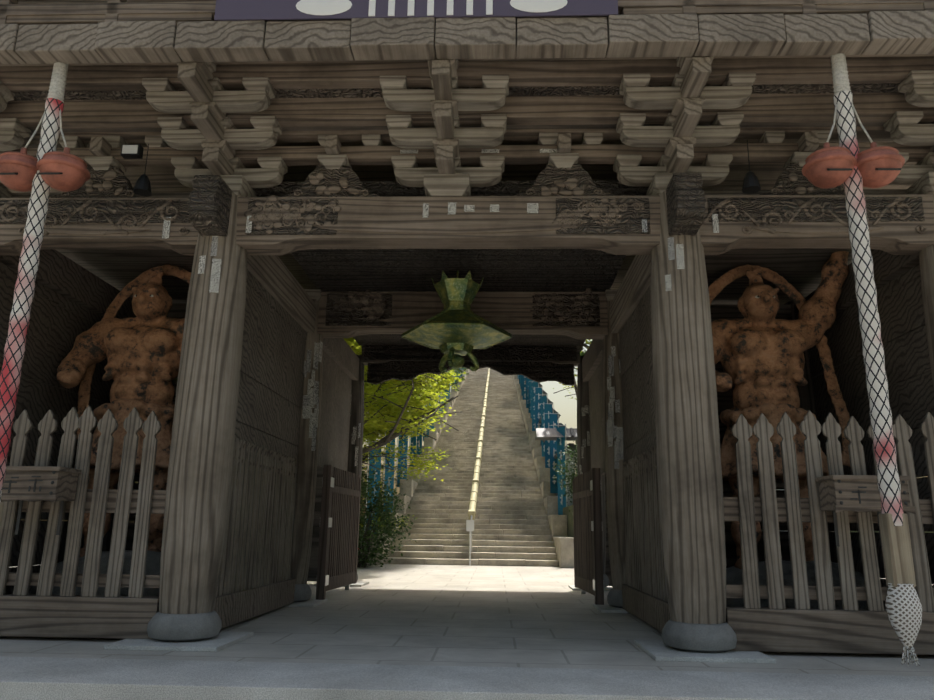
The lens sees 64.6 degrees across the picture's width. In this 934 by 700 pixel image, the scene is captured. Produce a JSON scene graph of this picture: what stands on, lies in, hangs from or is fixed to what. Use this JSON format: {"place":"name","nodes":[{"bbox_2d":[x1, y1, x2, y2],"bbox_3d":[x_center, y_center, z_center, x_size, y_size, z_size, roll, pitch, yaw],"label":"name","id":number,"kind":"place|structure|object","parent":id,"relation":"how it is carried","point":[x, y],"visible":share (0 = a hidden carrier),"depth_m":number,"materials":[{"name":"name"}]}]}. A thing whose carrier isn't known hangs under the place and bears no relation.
{"place":"outdoors","nodes":[
{"label":"outdoors","id":0,"kind":"place"},
{"bbox_2d":[366,368,565,533],"bbox_3d":[1.571,1.873,55.824,5.614,23.628,69.862,0,-14,2],"label":"banner cloth","id":1,"kind":"object","parent":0,"point":[529,386],"visible":0.25,"depth_m":25.80,"materials":[{"name":"blue fabric"}]},
{"bbox_2d":[370,369,562,531],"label":"banners","id":2,"kind":"object","parent":1,"relation":"attached to","point":[548,452],"visible":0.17,"depth_m":25.77,"materials":[{"name":"fabric"}]},
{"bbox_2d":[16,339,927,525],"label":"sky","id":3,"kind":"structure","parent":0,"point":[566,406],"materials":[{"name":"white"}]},
{"bbox_2d":[359,505,933,556],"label":"stone block","id":4,"kind":"structure","parent":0,"point":[569,520],"depth_m":20.09,"materials":[{"name":"grey stone"}]},
{"bbox_2d":[358,464,389,542],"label":"shrub stems","id":5,"kind":"object","parent":4,"relation":"on","point":[363,467],"visible":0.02,"depth_m":20.08,"materials":[{"name":"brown plant"}]},
{"bbox_2d":[361,436,407,495],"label":"shrubbery twigs","id":6,"kind":"object","parent":4,"relation":"on","point":[395,479],"visible":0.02,"depth_m":24.95,"materials":[{"name":"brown plant"}]},
{"bbox_2d":[344,338,457,460],"bbox_3d":[-3.998,1.961,20.868,7.265,7.740,13.016,3,-14,-7],"label":"tree branch","id":7,"kind":"object","parent":4,"relation":"on","point":[351,340],"depth_m":19.01,"materials":[{"name":"brown plant"}]},
{"bbox_2d":[347,337,465,395],"bbox_3d":[-5.756,1.279,24.509,11.426,8.943,15.294,0,-14,2],"label":"tree","id":8,"kind":"object","parent":4,"relation":"on","point":[442,381],"depth_m":28.90,"materials":[{"name":"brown plant"}]},
{"bbox_2d":[424,367,470,390],"bbox_3d":[-6.396,0.423,30.590,12.807,11.886,18.086,0,-14,2],"label":"foliage","id":9,"kind":"object","parent":4,"relation":"on","point":[457,373],"depth_m":33.68,"materials":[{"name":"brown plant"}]},
{"bbox_2d":[356,346,461,437],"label":"maple canopy twigs","id":10,"kind":"object","parent":9,"relation":"attached to","point":[447,388],"visible":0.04,"depth_m":27.99,"materials":[{"name":"brown plant"}]},
{"bbox_2d":[364,383,567,541],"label":"banner poles","id":11,"kind":"object","parent":4,"relation":"on","point":[542,394],"visible":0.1,"depth_m":22.80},
{"bbox_2d":[367,369,573,567],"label":"stair side stones","id":12,"kind":"object","parent":4,"relation":"on","point":[563,545],"visible":0.29,"depth_m":25.18,"materials":[{"name":"grey stone"}]},
{"bbox_2d":[541,438,576,506],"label":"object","id":13,"kind":"structure","parent":4,"relation":"on","point":[568,498],"depth_m":23.02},
{"bbox_2d":[525,381,576,462],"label":"building","id":14,"kind":"structure","parent":13,"relation":"on","point":[543,434],"depth_m":23.06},
{"bbox_2d":[553,441,577,511],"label":"shrub stems","id":15,"kind":"object","parent":4,"relation":"on","point":[573,475],"visible":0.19,"depth_m":20.34,"materials":[{"name":"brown plant"}]},
{"bbox_2d":[574,343,589,396],"bbox_3d":[6.144,1.441,22.889,6.768,7.481,9.813,-3,-14,15],"label":"tree","id":16,"kind":"object","parent":4,"relation":"on","point":[575,385],"depth_m":20.66,"materials":[{"name":"brown plant"}]},
{"bbox_2d":[553,339,592,399],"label":"canopy twigs","id":17,"kind":"object","parent":16,"relation":"on","point":[574,376],"depth_m":27.41,"materials":[{"name":"brown plant"}]},
{"label":"ground","id":18,"kind":"structure","parent":0,"visible":0},
{"bbox_2d":[0,564,933,675],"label":"platform paving","id":19,"kind":"structure","parent":18,"relation":"on","point":[480,616],"depth_m":6.40,"materials":[{"name":"grey stone"}]},
{"bbox_2d":[135,338,461,482],"bbox_3d":[-5.699,2.178,17.697,10.890,6.420,13.879,0,-14,2],"label":"tree","id":20,"kind":"object","parent":19,"relation":"on","point":[388,438],"visible":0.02,"depth_m":19.66,"materials":[{"name":"green plant"}]},
{"bbox_2d":[357,470,415,567],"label":"shrubs","id":21,"kind":"object","parent":19,"relation":"on","point":[364,549],"visible":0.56,"depth_m":17.23,"materials":[{"name":"green plant"}]},
{"bbox_2d":[359,371,452,534],"bbox_3d":[-6.103,1.151,16.043,11.140,7.563,14.563,0,-14,2],"label":"tree foliage","id":22,"kind":"object","parent":19,"relation":"on","point":[419,461],"visible":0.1,"depth_m":19.48,"materials":[{"name":"green plant"}]},
{"bbox_2d":[358,349,458,470],"bbox_3d":[-2.386,1.600,20.075,4.952,3.448,7.534,0,-14,2],"label":"tree","id":23,"kind":"object","parent":22,"relation":"attached to","point":[386,422],"visible":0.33,"depth_m":18.56,"materials":[{"name":"green plant"}]},
{"bbox_2d":[0,0,933,665],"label":"niomon gate","id":24,"kind":"structure","parent":19,"relation":"on","point":[228,226],"depth_m":6.36,"materials":[{"name":"wood"}]},
{"bbox_2d":[466,520,473,565],"bbox_3d":[0.078,4.893,18.753,0.200,1.120,0.058,0,-14,2],"label":"signpost","id":25,"kind":"object","parent":19,"relation":"on","point":[469,525],"visible":1,"depth_m":18.80,"materials":[{"name":"white metal"}]},
{"bbox_2d":[0,656,933,699],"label":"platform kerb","id":26,"kind":"structure","parent":18,"relation":"on","point":[37,678],"depth_m":4.38,"materials":[{"name":"stone"}]},
{"bbox_2d":[384,367,558,566],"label":"stone stairs","id":27,"kind":"structure","parent":18,"relation":"on","point":[511,525],"depth_m":25.45,"materials":[{"name":"grey stone"}]},
{"bbox_2d":[470,406,486,551],"bbox_3d":[1.627,2.931,57.892,0.050,22.869,73.531,0,-14,2],"label":"handrail","id":28,"kind":"object","parent":27,"relation":"on","point":[471,531],"depth_m":19.60,"materials":[{"name":"grey metal"}]},
{"bbox_2d":[468,368,489,519],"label":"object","id":29,"kind":"object","parent":27,"relation":"on","point":[473,495],"visible":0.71,"depth_m":26.27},
{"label":"tree trunk","id":30,"kind":"object","parent":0,"visible":0},
{"bbox_2d":[580,341,591,355],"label":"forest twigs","id":31,"kind":"object","parent":30,"relation":"on","point":[583,353],"visible":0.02,"depth_m":38.30,"materials":[{"name":"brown plant"}]}
]}

